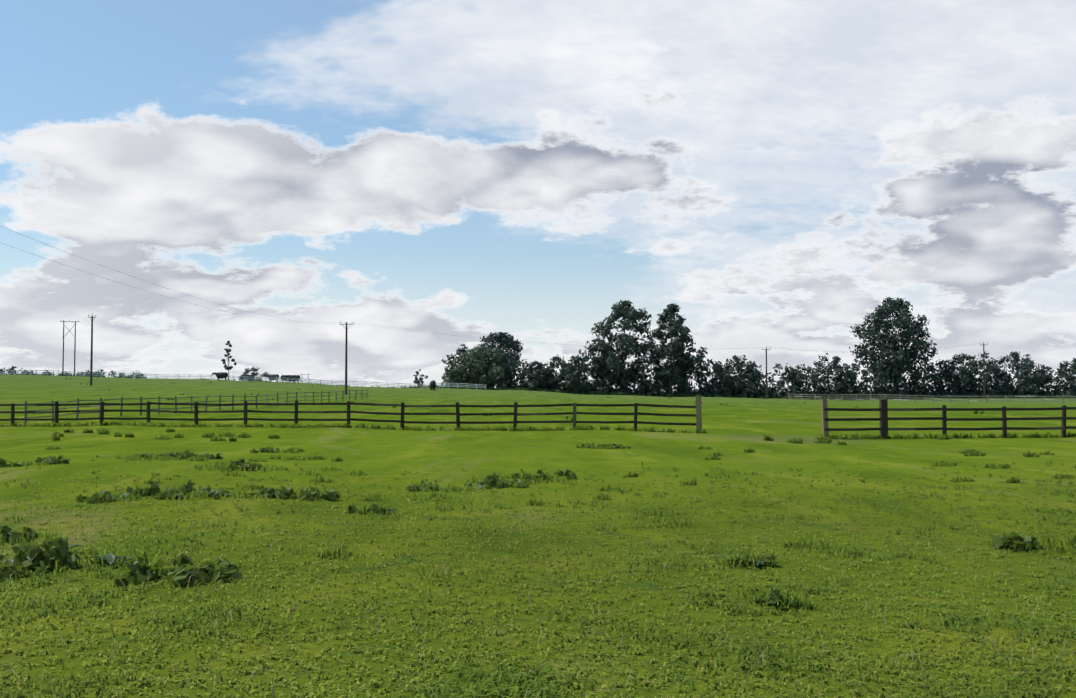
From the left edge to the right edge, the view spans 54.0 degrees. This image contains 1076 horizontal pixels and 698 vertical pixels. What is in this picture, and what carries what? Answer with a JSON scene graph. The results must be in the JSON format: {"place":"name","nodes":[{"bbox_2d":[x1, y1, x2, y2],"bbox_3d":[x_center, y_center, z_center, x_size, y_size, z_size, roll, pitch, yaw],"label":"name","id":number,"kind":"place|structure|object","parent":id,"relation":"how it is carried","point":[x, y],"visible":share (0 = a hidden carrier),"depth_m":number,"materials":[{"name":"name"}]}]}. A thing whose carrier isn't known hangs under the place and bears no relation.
{"place":"outdoors","nodes":[
{"label":"outdoors","id":0,"kind":"place"},
{"bbox_2d":[0,375,1075,697],"bbox_3d":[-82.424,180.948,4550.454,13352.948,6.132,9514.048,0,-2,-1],"label":"ground","id":1,"kind":"structure","parent":0,"point":[734,427],"depth_m":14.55,"materials":[{"name":"green plant"}]},
{"bbox_2d":[0,366,32,374],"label":"hedge","id":2,"kind":"object","parent":1,"relation":"on","point":[10,369],"visible":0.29,"depth_m":294.56,"materials":[{"name":"green plant"}]},
{"bbox_2d":[62,320,75,375],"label":"pole","id":3,"kind":"object","parent":1,"relation":"on","point":[63,350],"visible":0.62,"depth_m":259.93,"materials":[{"name":"brown wood"}]},
{"bbox_2d":[60,321,78,336],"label":"pole crossarm","id":4,"kind":"object","parent":3,"relation":"attached to","point":[72,327],"visible":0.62,"depth_m":260.27,"materials":[{"name":"grey wood"}]},
{"bbox_2d":[0,226,977,352],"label":"power lines","id":5,"kind":"object","parent":3,"relation":"attached to","point":[388,326],"visible":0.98,"depth_m":152.35,"materials":[{"name":"grey metal"}]},
{"bbox_2d":[33,369,144,377],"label":"hedge","id":6,"kind":"object","parent":1,"relation":"on","point":[112,373],"visible":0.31,"depth_m":294.01,"materials":[{"name":"green plant"}]},
{"bbox_2d":[90,316,92,384],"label":"pole","id":7,"kind":"object","parent":1,"relation":"on","point":[91,363],"visible":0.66,"depth_m":168.69,"materials":[{"name":"brown wood"}]},
{"bbox_2d":[25,389,367,423],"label":"lane fence","id":8,"kind":"object","parent":1,"relation":"on","point":[175,398],"visible":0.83,"depth_m":76.36,"materials":[{"name":"brown wood"}]},
{"bbox_2d":[211,372,227,380],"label":"cow","id":9,"kind":"object","parent":1,"relation":"on","point":[221,375],"visible":0.9,"depth_m":260.08},
{"bbox_2d":[221,341,236,379],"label":"thin tree","id":10,"kind":"object","parent":1,"relation":"on","point":[230,356],"depth_m":266.48,"materials":[{"name":"green plant"}]},
{"bbox_2d":[0,370,485,389],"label":"fence","id":11,"kind":"object","parent":1,"relation":"on","point":[276,377],"visible":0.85,"depth_m":259.68,"materials":[{"name":"wood"}]},
{"bbox_2d":[238,367,268,380],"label":"bush","id":12,"kind":"object","parent":1,"relation":"on","point":[253,375],"depth_m":265.59,"materials":[{"name":"green plant"}]},
{"bbox_2d":[264,374,278,381],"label":"cow","id":13,"kind":"object","parent":1,"relation":"on","point":[272,375],"visible":0.69,"depth_m":261.36},
{"bbox_2d":[280,375,289,381],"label":"cow","id":14,"kind":"object","parent":1,"relation":"on","point":[282,378],"visible":0.38,"depth_m":263.26},
{"bbox_2d":[284,375,300,381],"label":"cow","id":15,"kind":"object","parent":1,"relation":"on","point":[292,376],"visible":0.85,"depth_m":261.33},
{"bbox_2d":[345,322,346,393],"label":"pole","id":16,"kind":"object","parent":1,"relation":"on","point":[346,361],"visible":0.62,"depth_m":150.35,"materials":[{"name":"brown wood"}]},
{"bbox_2d":[0,400,695,430],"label":"fence","id":17,"kind":"object","parent":1,"relation":"on","point":[296,419],"visible":0.88,"depth_m":48.33,"materials":[{"name":"brown wood"}]},
{"bbox_2d":[413,369,427,384],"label":"small tree","id":18,"kind":"object","parent":1,"relation":"on","point":[416,381],"depth_m":261.02,"materials":[{"name":"green plant"}]},
{"bbox_2d":[429,380,435,389],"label":"cow","id":19,"kind":"object","parent":1,"relation":"on","point":[432,385],"visible":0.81,"depth_m":194.38},
{"bbox_2d":[442,346,524,389],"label":"willow tree","id":20,"kind":"object","parent":1,"relation":"on","point":[475,354],"depth_m":258.25,"materials":[{"name":"green plant"}]},
{"bbox_2d":[476,332,522,366],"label":"tree","id":21,"kind":"object","parent":1,"relation":"on","point":[503,340],"depth_m":283.15,"materials":[{"name":"green plant"}]},
{"bbox_2d":[518,361,553,390],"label":"bush","id":22,"kind":"object","parent":1,"relation":"on","point":[536,375],"depth_m":256.40,"materials":[{"name":"green plant"}]},
{"bbox_2d":[0,420,1075,610],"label":"grass tussocks","id":23,"kind":"object","parent":1,"relation":"on","point":[337,552],"depth_m":23.00,"materials":[{"name":"green plant"}]},
{"bbox_2d":[0,443,1075,606],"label":"weeds","id":24,"kind":"object","parent":1,"relation":"on","point":[182,571],"visible":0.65,"depth_m":11.17,"materials":[{"name":"green plant"}]},
{"bbox_2d":[2,373,1075,419],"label":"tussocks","id":25,"kind":"object","parent":1,"relation":"on","point":[686,395],"visible":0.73,"depth_m":252.62,"materials":[{"name":"green plant"}]},
{"bbox_2d":[554,363,577,393],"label":"tree","id":26,"kind":"object","parent":1,"relation":"on","point":[567,374],"depth_m":254.58,"materials":[{"name":"green plant"}]},
{"bbox_2d":[554,355,601,393],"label":"hedge tree","id":27,"kind":"object","parent":1,"relation":"on","point":[582,386],"depth_m":254.61,"materials":[{"name":"green plant"}]},
{"bbox_2d":[577,300,657,389],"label":"tree","id":28,"kind":"object","parent":1,"relation":"on","point":[624,309],"depth_m":257.00,"materials":[{"name":"green plant"}]},
{"bbox_2d":[644,303,707,396],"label":"tree","id":29,"kind":"object","parent":1,"relation":"on","point":[675,348],"depth_m":252.37,"materials":[{"name":"green plant"}]},
{"bbox_2d":[696,395,701,432],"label":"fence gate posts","id":30,"kind":"object","parent":1,"relation":"on","point":[698,414],"visible":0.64,"depth_m":43.88,"materials":[{"name":"grey wood"}]},
{"bbox_2d":[709,355,762,395],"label":"hedge tree","id":31,"kind":"object","parent":1,"relation":"on","point":[738,359],"depth_m":254.69,"materials":[{"name":"green plant"}]},
{"bbox_2d":[441,344,1075,399],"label":"tree line","id":32,"kind":"object","parent":1,"relation":"on","point":[647,386],"depth_m":253.71,"materials":[{"name":"green plant"}]},
{"bbox_2d":[766,348,767,398],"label":"pole","id":33,"kind":"object","parent":1,"relation":"on","point":[766,377],"visible":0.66,"depth_m":203.53,"materials":[{"name":"brown wood"}]},
{"bbox_2d":[798,353,850,396],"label":"hedge tree","id":34,"kind":"object","parent":1,"relation":"on","point":[835,359],"depth_m":254.32,"materials":[{"name":"green plant"}]},
{"bbox_2d":[821,399,828,438],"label":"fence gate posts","id":35,"kind":"object","parent":1,"relation":"on","point":[824,413],"visible":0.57,"depth_m":39.56,"materials":[{"name":"grey wood"}]},
{"bbox_2d":[879,399,887,438],"bbox_3d":[13.029,2.655,39.778,0.240,1.520,0.240,0,-2,-1],"label":"fence corner post","id":36,"kind":"object","parent":1,"relation":"on","point":[883,405],"visible":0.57,"depth_m":39.67,"materials":[{"name":"wood"}]},
{"bbox_2d":[849,296,937,390],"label":"tree","id":37,"kind":"object","parent":1,"relation":"on","point":[903,318],"depth_m":254.71,"materials":[{"name":"green plant"}]},
{"bbox_2d":[788,393,1075,402],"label":"fence","id":38,"kind":"object","parent":1,"relation":"on","point":[950,398],"visible":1,"depth_m":168.09,"materials":[{"name":"wood"}]},
{"bbox_2d":[824,405,1075,437],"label":"fence","id":39,"kind":"object","parent":1,"relation":"on","point":[1063,428],"visible":0.88,"depth_m":39.90,"materials":[{"name":"brown wood"}]},
{"bbox_2d":[943,353,1005,392],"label":"hedge tree","id":40,"kind":"object","parent":1,"relation":"on","point":[960,357],"depth_m":256.04,"materials":[{"name":"green plant"}]},
{"bbox_2d":[983,344,985,397],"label":"pole","id":41,"kind":"object","parent":1,"relation":"on","point":[984,369],"visible":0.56,"depth_m":241.75,"materials":[{"name":"brown wood"}]},
{"bbox_2d":[985,351,1051,390],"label":"hedge tree","id":42,"kind":"object","parent":1,"relation":"on","point":[1016,363],"depth_m":256.51,"materials":[{"name":"green plant"}]},
{"bbox_2d":[0,0,1075,390],"label":"sky","id":43,"kind":"structure","parent":0,"point":[772,172],"materials":[{"name":"white"}]}
]}

